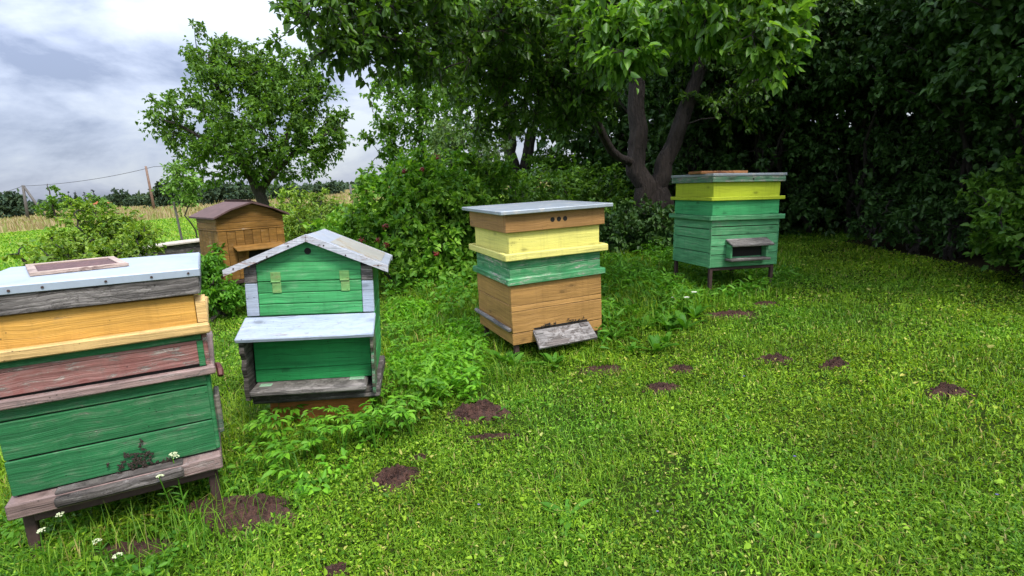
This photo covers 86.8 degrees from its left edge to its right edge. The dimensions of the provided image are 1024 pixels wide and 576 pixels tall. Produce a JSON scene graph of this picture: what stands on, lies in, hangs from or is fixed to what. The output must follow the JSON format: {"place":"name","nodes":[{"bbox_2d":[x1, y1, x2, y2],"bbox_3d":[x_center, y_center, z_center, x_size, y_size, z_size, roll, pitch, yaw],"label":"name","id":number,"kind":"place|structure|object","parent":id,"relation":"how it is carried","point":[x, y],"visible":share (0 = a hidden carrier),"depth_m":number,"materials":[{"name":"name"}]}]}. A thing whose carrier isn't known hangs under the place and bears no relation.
{"place":"outdoors","nodes":[
{"label":"outdoors","id":0,"kind":"place"},
{"bbox_2d":[0,176,548,232],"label":"crop field","id":1,"kind":"structure","parent":0,"point":[15,223],"depth_m":42.81,"materials":[{"name":"plant"}]},
{"bbox_2d":[0,0,1018,202],"label":"sky","id":2,"kind":"structure","parent":0,"point":[75,75],"materials":[{"name":"white"}]},
{"bbox_2d":[0,190,1023,575],"bbox_3d":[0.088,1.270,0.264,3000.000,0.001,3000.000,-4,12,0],"label":"ground","id":3,"kind":"structure","parent":0,"point":[974,260],"depth_m":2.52,"materials":[{"name":"green plant"}]},
{"bbox_2d":[0,188,36,218],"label":"tree","id":4,"kind":"object","parent":3,"relation":"on","point":[11,203],"visible":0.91,"depth_m":67.52,"materials":[{"name":"green plant"}]},
{"bbox_2d":[2,239,47,265],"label":"currant twig","id":5,"kind":"object","parent":3,"relation":"on","point":[34,259],"visible":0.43,"depth_m":4.56,"materials":[{"name":"green plant"}]},
{"bbox_2d":[21,185,45,217],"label":"braced utility pole","id":6,"kind":"object","parent":3,"relation":"on","point":[24,188],"visible":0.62,"depth_m":56.57,"materials":[{"name":"grey wood"}]},
{"bbox_2d":[31,184,72,221],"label":"field tree","id":7,"kind":"object","parent":3,"relation":"on","point":[53,203],"visible":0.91,"depth_m":41.04,"materials":[{"name":"green plant"}]},
{"bbox_2d":[55,511,92,545],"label":"yarrow flower","id":8,"kind":"object","parent":3,"relation":"on","point":[70,527],"visible":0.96,"depth_m":2.04,"materials":[{"name":"green plant"}]},
{"bbox_2d":[76,192,115,217],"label":"field tree","id":9,"kind":"object","parent":3,"relation":"on","point":[100,200],"visible":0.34,"depth_m":43.93,"materials":[{"name":"green plant"}]},
{"bbox_2d":[22,195,172,261],"bbox_3d":[-4.091,-0.217,5.459,1.614,1.461,1.193,8,16,44],"label":"currant bush","id":10,"kind":"object","parent":3,"relation":"on","point":[122,235],"visible":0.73,"depth_m":5.44,"materials":[{"name":"green plant"}]},
{"bbox_2d":[0,252,223,558],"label":"beehive","id":11,"kind":"object","parent":3,"relation":"on","point":[100,369],"visible":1,"depth_m":2.04,"materials":[{"name":"green paint"}]},
{"bbox_2d":[25,256,128,275],"bbox_3d":[-1.822,-0.095,2.263,0.310,0.014,0.380,-12,15,-42],"label":"propolis screen","id":12,"kind":"object","parent":11,"relation":"on","point":[47,268],"visible":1,"depth_m":2.22,"materials":[{"name":"white wood"}]},
{"bbox_2d":[107,187,131,207],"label":"tree","id":13,"kind":"object","parent":3,"relation":"on","point":[116,197],"visible":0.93,"depth_m":107.05,"materials":[{"name":"green plant"}]},
{"bbox_2d":[71,536,186,571],"bbox_3d":[-1.438,0.990,2.031,0.434,0.061,0.200,-4,12,0],"label":"molehill","id":14,"kind":"object","parent":3,"relation":"on","point":[138,546],"visible":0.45,"depth_m":2.03,"materials":[{"name":"soil"}]},
{"bbox_2d":[0,459,261,575],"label":"weed cover","id":15,"kind":"object","parent":3,"relation":"on","point":[147,569],"visible":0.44,"depth_m":2.12,"materials":[{"name":"green plant"}]},
{"bbox_2d":[118,195,149,206],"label":"tree","id":16,"kind":"object","parent":3,"relation":"on","point":[133,201],"visible":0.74,"depth_m":106.00,"materials":[{"name":"green plant"}]},
{"bbox_2d":[145,166,155,209],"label":"utility pole","id":17,"kind":"object","parent":3,"relation":"on","point":[150,189],"visible":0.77,"depth_m":53.54,"materials":[{"name":"brown wood"}]},
{"bbox_2d":[143,178,187,208],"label":"tree","id":18,"kind":"object","parent":3,"relation":"on","point":[163,200],"visible":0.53,"depth_m":72.42,"materials":[{"name":"green plant"}]},
{"bbox_2d":[156,474,180,525],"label":"yarrow flower","id":19,"kind":"object","parent":3,"relation":"on","point":[158,476],"visible":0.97,"depth_m":2.12,"materials":[{"name":"green plant"}]},
{"bbox_2d":[138,238,200,256],"bbox_3d":[-5.211,-0.429,8.511,1.140,0.644,0.715,-6,12,-12],"label":"beehive","id":20,"kind":"object","parent":3,"relation":"on","point":[181,246],"visible":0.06,"depth_m":8.21,"materials":[{"name":"wood"}]},
{"bbox_2d":[13,463,329,575],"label":"seeding grass","id":21,"kind":"structure","parent":3,"relation":"on","point":[145,524],"depth_m":2.06,"materials":[{"name":"green plant"}]},
{"bbox_2d":[169,452,187,521],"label":"yarrow flower","id":22,"kind":"object","parent":3,"relation":"on","point":[171,454],"visible":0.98,"depth_m":2.18,"materials":[{"name":"green plant"}]},
{"bbox_2d":[151,157,206,237],"bbox_3d":[-6.183,-1.430,10.311,0.901,2.059,0.799,-4,12,0],"label":"sapling","id":23,"kind":"object","parent":3,"relation":"on","point":[189,184],"visible":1,"depth_m":10.17,"materials":[{"name":"green plant"}]},
{"bbox_2d":[176,497,218,522],"bbox_3d":[-1.319,0.925,2.282,0.266,0.070,0.162,-4,12,0],"label":"molehill","id":24,"kind":"object","parent":3,"relation":"on","point":[193,504],"visible":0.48,"depth_m":2.27,"materials":[{"name":"soil"}]},
{"bbox_2d":[0,201,421,279],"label":"field grass","id":25,"kind":"structure","parent":3,"relation":"on","point":[172,229],"depth_m":22.68,"materials":[{"name":"green plant"}]},
{"bbox_2d":[187,242,245,323],"bbox_3d":[-3.214,-0.029,5.774,0.630,0.846,0.890,-12,14,-35],"label":"nettle clump","id":26,"kind":"object","parent":3,"relation":"on","point":[228,297],"visible":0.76,"depth_m":5.65,"materials":[{"name":"green plant"}]},
{"bbox_2d":[196,179,239,205],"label":"tree","id":27,"kind":"object","parent":3,"relation":"on","point":[224,192],"visible":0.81,"depth_m":67.85,"materials":[{"name":"green plant"}]},
{"bbox_2d":[189,200,289,310],"bbox_3d":[-3.207,-0.392,6.484,0.814,1.314,0.976,8,15,41],"label":"beehive","id":28,"kind":"object","parent":3,"relation":"on","point":[244,230],"visible":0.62,"depth_m":6.20,"materials":[{"name":"brown paint"}]},
{"bbox_2d":[135,18,358,205],"bbox_3d":[-6.185,-3.686,13.080,4.660,5.559,3.466,2,13,26],"label":"apple tree","id":29,"kind":"object","parent":3,"relation":"on","point":[269,97],"visible":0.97,"depth_m":12.70,"materials":[{"name":"green plant"}]},
{"bbox_2d":[226,179,270,199],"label":"tree","id":30,"kind":"object","parent":3,"relation":"on","point":[246,193],"visible":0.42,"depth_m":72.06,"materials":[{"name":"green plant"}]},
{"bbox_2d":[185,492,313,540],"bbox_3d":[-1.083,0.905,2.224,0.524,0.120,0.314,-4,12,0],"label":"molehill","id":31,"kind":"object","parent":3,"relation":"on","point":[269,506],"visible":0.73,"depth_m":2.18,"materials":[{"name":"soil"}]},
{"bbox_2d":[242,441,281,469],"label":"goutweed plant","id":32,"kind":"object","parent":3,"relation":"on","point":[253,456],"visible":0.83,"depth_m":2.51,"materials":[{"name":"green plant"}]},
{"bbox_2d":[248,410,293,448],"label":"goutweed plant","id":33,"kind":"object","parent":3,"relation":"on","point":[262,415],"visible":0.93,"depth_m":2.65,"materials":[{"name":"green plant"}]},
{"bbox_2d":[255,474,291,493],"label":"broadleaf weed","id":34,"kind":"object","parent":3,"relation":"on","point":[260,480],"visible":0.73,"depth_m":2.44,"materials":[{"name":"green plant"}]},
{"bbox_2d":[2,167,561,213],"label":"distant wood","id":35,"kind":"object","parent":3,"relation":"on","point":[137,194],"visible":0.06,"depth_m":180.59,"materials":[{"name":"green plant"}]},
{"bbox_2d":[264,436,300,469],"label":"goutweed plant","id":36,"kind":"object","parent":3,"relation":"on","point":[272,445],"visible":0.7,"depth_m":2.49,"materials":[{"name":"green plant"}]},
{"bbox_2d":[259,403,307,428],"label":"goutweed plant","id":37,"kind":"object","parent":3,"relation":"on","point":[296,410],"visible":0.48,"depth_m":2.96,"materials":[{"name":"green plant"}]},
{"bbox_2d":[261,443,309,479],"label":"goutweed plant","id":38,"kind":"object","parent":3,"relation":"on","point":[281,456],"visible":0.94,"depth_m":2.39,"materials":[{"name":"green plant"}]},
{"bbox_2d":[272,407,301,425],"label":"goutweed plant","id":39,"kind":"object","parent":3,"relation":"on","point":[289,421],"visible":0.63,"depth_m":2.94,"materials":[{"name":"green plant"}]},
{"bbox_2d":[268,184,311,199],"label":"field tree","id":40,"kind":"object","parent":3,"relation":"on","point":[274,194],"visible":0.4,"depth_m":67.54,"materials":[{"name":"green plant"}]},
{"bbox_2d":[293,478,317,506],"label":"broadleaf weed","id":41,"kind":"object","parent":3,"relation":"on","point":[300,481],"visible":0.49,"depth_m":2.34,"materials":[{"name":"green plant"}]},
{"bbox_2d":[222,229,391,429],"bbox_3d":[-1.138,0.232,3.192,0.846,1.120,0.810,-2,9,-10],"label":"beehive","id":42,"kind":"object","parent":3,"relation":"on","point":[309,333],"visible":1,"depth_m":2.96,"materials":[{"name":"green paint"}]},
{"bbox_2d":[258,279,362,315],"bbox_3d":[-1.106,0.052,2.983,0.542,0.183,0.014,-2,9,-10],"label":"door panel","id":43,"kind":"structure","parent":42,"relation":"in","point":[330,295],"depth_m":2.98,"materials":[{"name":"green paint"}]},
{"bbox_2d":[293,422,327,460],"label":"goutweed plant","id":44,"kind":"object","parent":3,"relation":"on","point":[313,430],"visible":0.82,"depth_m":2.65,"materials":[{"name":"green plant"}]},
{"bbox_2d":[269,182,360,242],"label":"raspberry canes","id":45,"kind":"object","parent":3,"relation":"on","point":[318,208],"visible":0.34,"depth_m":7.76,"materials":[{"name":"green plant"}]},
{"bbox_2d":[298,425,334,453],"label":"goutweed plant","id":46,"kind":"object","parent":3,"relation":"on","point":[306,443],"visible":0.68,"depth_m":2.60,"materials":[{"name":"green plant"}]},
{"bbox_2d":[300,405,335,429],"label":"goutweed plant","id":47,"kind":"object","parent":3,"relation":"on","point":[305,413],"visible":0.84,"depth_m":2.81,"materials":[{"name":"green plant"}]},
{"bbox_2d":[311,180,346,194],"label":"tree","id":48,"kind":"object","parent":3,"relation":"on","point":[333,188],"visible":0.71,"depth_m":77.69,"materials":[{"name":"green plant"}]},
{"bbox_2d":[316,405,349,429],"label":"goutweed plant","id":49,"kind":"object","parent":3,"relation":"on","point":[338,411],"visible":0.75,"depth_m":2.86,"materials":[{"name":"green plant"}]},
{"bbox_2d":[320,562,353,575],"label":"molehill","id":50,"kind":"object","parent":3,"relation":"on","point":[332,568],"visible":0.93,"depth_m":1.86,"materials":[{"name":"soil"}]},
{"bbox_2d":[316,412,367,449],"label":"goutweed plant","id":51,"kind":"object","parent":3,"relation":"on","point":[358,419],"visible":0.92,"depth_m":2.62,"materials":[{"name":"green plant"}]},
{"bbox_2d":[230,292,480,497],"bbox_3d":[-0.826,0.456,4.068,1.245,0.208,3.813,-4,12,0],"label":"weed cover","id":52,"kind":"object","parent":3,"relation":"on","point":[343,453],"visible":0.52,"depth_m":3.04,"materials":[{"name":"green plant"}]},
{"bbox_2d":[339,408,386,439],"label":"goutweed plant","id":53,"kind":"object","parent":3,"relation":"on","point":[374,415],"visible":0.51,"depth_m":2.76,"materials":[{"name":"green plant"}]},
{"bbox_2d":[353,413,395,447],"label":"goutweed plant","id":54,"kind":"object","parent":3,"relation":"on","point":[390,422],"visible":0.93,"depth_m":2.69,"materials":[{"name":"green plant"}]},
{"bbox_2d":[359,395,406,433],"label":"goutweed plant","id":55,"kind":"object","parent":3,"relation":"on","point":[399,408],"visible":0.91,"depth_m":2.77,"materials":[{"name":"green plant"}]},
{"bbox_2d":[361,463,426,498],"bbox_3d":[-0.523,0.828,2.401,0.295,0.098,0.264,-4,12,0],"label":"molehill","id":56,"kind":"object","parent":3,"relation":"on","point":[397,475],"visible":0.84,"depth_m":2.37,"materials":[{"name":"soil"}]},
{"bbox_2d":[0,240,807,575],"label":"tall grass","id":57,"kind":"structure","parent":3,"relation":"on","point":[632,294],"depth_m":3.74,"materials":[{"name":"green plant"}]},
{"bbox_2d":[390,334,417,354],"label":"goutweed plant","id":58,"kind":"object","parent":3,"relation":"on","point":[408,347],"visible":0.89,"depth_m":3.86,"materials":[{"name":"green plant"}]},
{"bbox_2d":[382,395,431,438],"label":"goutweed plant","id":59,"kind":"object","parent":3,"relation":"on","point":[406,414],"visible":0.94,"depth_m":2.77,"materials":[{"name":"green plant"}]},
{"bbox_2d":[300,136,519,296],"bbox_3d":[-1.227,-0.814,7.003,2.787,2.186,2.482,-4,12,0],"label":"berry shrub","id":60,"kind":"object","parent":3,"relation":"on","point":[415,210],"visible":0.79,"depth_m":6.47,"materials":[{"name":"green plant"}]},
{"bbox_2d":[350,58,472,174],"bbox_3d":[-2.852,-4.566,16.325,3.851,5.306,2.841,-4,12,0],"label":"lime tree","id":61,"kind":"object","parent":3,"relation":"on","point":[426,111],"visible":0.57,"depth_m":15.95,"materials":[{"name":"green plant"}]},
{"bbox_2d":[418,375,449,402],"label":"goutweed plant","id":62,"kind":"object","parent":3,"relation":"on","point":[432,384],"visible":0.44,"depth_m":3.10,"materials":[{"name":"green plant"}]},
{"bbox_2d":[381,295,492,405],"bbox_3d":[-0.590,0.353,4.353,0.924,0.270,2.735,-7,12,-13],"label":"weed cover","id":63,"kind":"object","parent":3,"relation":"on","point":[466,371],"visible":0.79,"depth_m":3.73,"materials":[{"name":"green plant"}]},
{"bbox_2d":[422,104,528,176],"bbox_3d":[-0.647,-2.404,11.105,2.228,2.968,2.451,-4,12,0],"label":"hedge bush","id":64,"kind":"object","parent":3,"relation":"on","point":[455,142],"visible":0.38,"depth_m":10.72,"materials":[{"name":"green plant"}]},
{"bbox_2d":[445,398,512,425],"bbox_3d":[-0.181,0.672,3.022,0.398,0.107,0.286,-4,12,0],"label":"molehill","id":65,"kind":"object","parent":3,"relation":"on","point":[486,409],"visible":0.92,"depth_m":2.98,"materials":[{"name":"soil"}]},
{"bbox_2d":[403,0,572,191],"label":"twin tree","id":66,"kind":"object","parent":3,"relation":"on","point":[526,151],"visible":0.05,"depth_m":12.79,"materials":[{"name":"green plant"}]},
{"bbox_2d":[457,432,518,442],"bbox_3d":[-0.119,0.755,2.742,0.323,0.047,0.089,-4,12,0],"label":"molehill","id":67,"kind":"object","parent":3,"relation":"on","point":[495,435],"visible":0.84,"depth_m":2.74,"materials":[{"name":"soil"}]},
{"bbox_2d":[380,242,608,318],"bbox_3d":[0.208,-0.429,7.366,1.821,0.446,5.356,4,14,33],"label":"weed cover","id":68,"kind":"object","parent":3,"relation":"on","point":[453,290],"visible":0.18,"depth_m":5.54,"materials":[{"name":"green plant"}]},
{"bbox_2d":[485,349,520,366],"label":"broadleaf weed","id":69,"kind":"object","parent":3,"relation":"on","point":[491,352],"visible":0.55,"depth_m":3.77,"materials":[{"name":"green plant"}]},
{"bbox_2d":[0,215,1023,575],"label":"lawn clover","id":70,"kind":"object","parent":3,"relation":"on","point":[682,445],"visible":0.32,"depth_m":2.49,"materials":[{"name":"green plant"}]},
{"bbox_2d":[499,350,536,365],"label":"broadleaf weed","id":71,"kind":"object","parent":3,"relation":"on","point":[511,359],"visible":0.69,"depth_m":3.68,"materials":[{"name":"green plant"}]},
{"bbox_2d":[462,200,612,356],"bbox_3d":[0.200,-0.045,4.091,0.854,1.152,0.868,-8,13,-22],"label":"beehive","id":72,"kind":"object","parent":3,"relation":"on","point":[536,267],"visible":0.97,"depth_m":3.79,"materials":[{"name":"paint"}]},
{"bbox_2d":[540,352,564,366],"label":"broadleaf weed","id":73,"kind":"object","parent":3,"relation":"on","point":[548,357],"visible":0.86,"depth_m":3.71,"materials":[{"name":"green plant"}]},
{"bbox_2d":[263,0,862,215],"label":"pear tree","id":74,"kind":"object","parent":3,"relation":"on","point":[620,41],"visible":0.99,"depth_m":4.72,"materials":[{"name":"green plant"}]},
{"bbox_2d":[494,153,635,214],"bbox_3d":[0.662,-1.168,8.917,3.769,2.131,2.426,-9,13,-22],"label":"hedge bush","id":75,"kind":"object","parent":3,"relation":"on","point":[575,185],"visible":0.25,"depth_m":9.00,"materials":[{"name":"green plant"}]},
{"bbox_2d":[540,498,593,531],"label":"broadleaf weed","id":76,"kind":"object","parent":3,"relation":"on","point":[576,508],"visible":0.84,"depth_m":2.09,"materials":[{"name":"green plant"}]},
{"bbox_2d":[521,118,629,196],"bbox_3d":[1.335,-2.519,12.086,2.844,2.532,2.209,1,13,22],"label":"hedge bush","id":77,"kind":"object","parent":3,"relation":"on","point":[560,159],"visible":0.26,"depth_m":12.12,"materials":[{"name":"green plant"}]},
{"bbox_2d":[578,364,628,376],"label":"molehill","id":78,"kind":"object","parent":3,"relation":"on","point":[594,368],"visible":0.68,"depth_m":3.54,"materials":[{"name":"soil"}]},
{"bbox_2d":[523,0,691,210],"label":"hedge tree","id":79,"kind":"object","parent":3,"relation":"on","point":[581,145],"visible":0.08,"depth_m":11.06,"materials":[{"name":"green plant"}]},
{"bbox_2d":[599,193,674,256],"bbox_3d":[2.039,-0.849,8.017,2.256,1.175,1.306,-8,12,-18],"label":"hedge bush","id":80,"kind":"object","parent":3,"relation":"on","point":[619,229],"visible":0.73,"depth_m":7.76,"materials":[{"name":"green plant"}]},
{"bbox_2d":[633,334,679,351],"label":"broadleaf weed","id":81,"kind":"object","parent":3,"relation":"on","point":[655,343],"visible":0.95,"depth_m":3.80,"materials":[{"name":"green plant"}]},
{"bbox_2d":[642,381,679,396],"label":"molehill","id":82,"kind":"object","parent":3,"relation":"on","point":[661,386],"visible":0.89,"depth_m":3.19,"materials":[{"name":"soil"}]},
{"bbox_2d":[656,317,681,331],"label":"broadleaf weed","id":83,"kind":"object","parent":3,"relation":"on","point":[668,327],"visible":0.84,"depth_m":4.27,"materials":[{"name":"green plant"}]},
{"bbox_2d":[664,363,693,373],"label":"molehill","id":84,"kind":"object","parent":3,"relation":"on","point":[679,367],"visible":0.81,"depth_m":3.45,"materials":[{"name":"soil"}]},
{"bbox_2d":[608,47,751,204],"bbox_3d":[2.986,-2.953,9.117,2.788,4.698,3.297,-4,12,0],"label":"lilac bush","id":85,"kind":"object","parent":3,"relation":"on","point":[661,99],"visible":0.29,"depth_m":9.04,"materials":[{"name":"green plant"}]},
{"bbox_2d":[667,310,706,329],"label":"broadleaf weed","id":86,"kind":"object","parent":3,"relation":"on","point":[681,318],"visible":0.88,"depth_m":4.29,"materials":[{"name":"green plant"}]},
{"bbox_2d":[674,303,712,318],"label":"broadleaf weed","id":87,"kind":"object","parent":3,"relation":"on","point":[694,313],"visible":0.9,"depth_m":4.59,"materials":[{"name":"green plant"}]},
{"bbox_2d":[592,238,802,348],"bbox_3d":[2.075,-0.339,6.572,2.261,0.407,6.138,-2,12,10],"label":"weed cover","id":88,"kind":"object","parent":3,"relation":"on","point":[630,268],"visible":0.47,"depth_m":5.41,"materials":[{"name":"green plant"}]},
{"bbox_2d":[669,173,786,289],"bbox_3d":[2.190,-0.527,5.532,0.840,1.250,0.824,-4,11,-15],"label":"beehive","id":89,"kind":"object","parent":3,"relation":"on","point":[726,221],"visible":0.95,"depth_m":5.24,"materials":[{"name":"green paint"}]},
{"bbox_2d":[688,170,747,174],"bbox_3d":[2.008,-1.128,5.284,0.480,0.026,0.260,-3,10,-9],"label":"wooden frame","id":90,"kind":"object","parent":89,"relation":"on","point":[711,172],"visible":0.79,"depth_m":5.17,"materials":[{"name":"orange wood"}]},
{"bbox_2d":[704,310,757,319],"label":"molehill","id":91,"kind":"object","parent":3,"relation":"on","point":[731,312],"visible":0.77,"depth_m":4.60,"materials":[{"name":"soil"}]},
{"bbox_2d":[654,62,817,216],"bbox_3d":[4.678,-4.926,10.956,4.041,7.774,4.298,-4,12,0],"label":"hedge tree","id":92,"kind":"object","parent":3,"relation":"on","point":[738,134],"visible":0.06,"depth_m":10.23,"materials":[{"name":"green plant"}]},
{"bbox_2d":[753,351,795,365],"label":"molehill","id":93,"kind":"object","parent":3,"relation":"on","point":[780,357],"visible":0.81,"depth_m":3.48,"materials":[{"name":"soil"}]},
{"bbox_2d":[695,0,871,235],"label":"lilac bush","id":94,"kind":"object","parent":3,"relation":"on","point":[795,205],"visible":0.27,"depth_m":8.38,"materials":[{"name":"green plant"}]},
{"bbox_2d":[723,32,903,231],"bbox_3d":[5.621,-4.542,9.421,3.905,7.971,4.016,4,14,33],"label":"hedge tree","id":95,"kind":"object","parent":3,"relation":"on","point":[796,226],"visible":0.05,"depth_m":9.37,"materials":[{"name":"green plant"}]},
{"bbox_2d":[818,356,856,373],"bbox_3d":[1.984,0.457,3.317,0.221,0.114,0.161,-4,12,0],"label":"molehill","id":96,"kind":"object","parent":3,"relation":"on","point":[838,361],"visible":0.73,"depth_m":3.29,"materials":[{"name":"soil"}]},
{"bbox_2d":[763,0,961,236],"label":"lilac bush","id":97,"kind":"object","parent":3,"relation":"on","point":[879,137],"visible":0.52,"depth_m":7.67,"materials":[{"name":"green plant"}]},
{"bbox_2d":[844,187,903,248],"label":"hedge shoot","id":98,"kind":"object","parent":3,"relation":"on","point":[854,228],"visible":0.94,"depth_m":7.25,"materials":[{"name":"green plant"}]},
{"bbox_2d":[812,34,1002,229],"bbox_3d":[6.735,-4.417,8.845,4.028,7.859,4.445,-4,12,0],"label":"hedge tree","id":99,"kind":"object","parent":3,"relation":"on","point":[839,213],"visible":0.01,"depth_m":8.57,"materials":[{"name":"green plant"}]},
{"bbox_2d":[808,35,1011,227],"bbox_3d":[7.013,-4.585,8.780,3.961,7.660,4.521,-4,12,0],"label":"hedge tree","id":100,"kind":"object","parent":3,"relation":"on","point":[882,123],"visible":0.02,"depth_m":8.55,"materials":[{"name":"green plant"}]},
{"bbox_2d":[882,196,947,254],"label":"hedge shoot","id":101,"kind":"object","parent":3,"relation":"on","point":[910,219],"visible":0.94,"depth_m":6.63,"materials":[{"name":"green plant"}]},
{"bbox_2d":[844,0,1023,249],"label":"lilac bush","id":102,"kind":"object","parent":3,"relation":"on","point":[937,37],"visible":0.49,"depth_m":6.46,"materials":[{"name":"green plant"}]},
{"bbox_2d":[918,381,977,399],"bbox_3d":[2.315,0.536,2.883,0.316,0.089,0.132,-4,12,0],"label":"molehill","id":103,"kind":"object","parent":3,"relation":"on","point":[947,389],"visible":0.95,"depth_m":2.86,"materials":[{"name":"soil"}]},
{"bbox_2d":[920,193,977,259],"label":"hedge shoot","id":104,"kind":"object","parent":3,"relation":"on","point":[952,212],"visible":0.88,"depth_m":6.24,"materials":[{"name":"green plant"}]},
{"bbox_2d":[919,0,1023,252],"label":"lilac bush","id":105,"kind":"object","parent":3,"relation":"on","point":[1003,59],"visible":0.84,"depth_m":5.10,"materials":[{"name":"green plant"}]},
{"bbox_2d":[954,146,1023,287],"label":"bramble bush","id":106,"kind":"object","parent":3,"relation":"on","point":[1000,214],"visible":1,"depth_m":4.99,"materials":[{"name":"green plant"}]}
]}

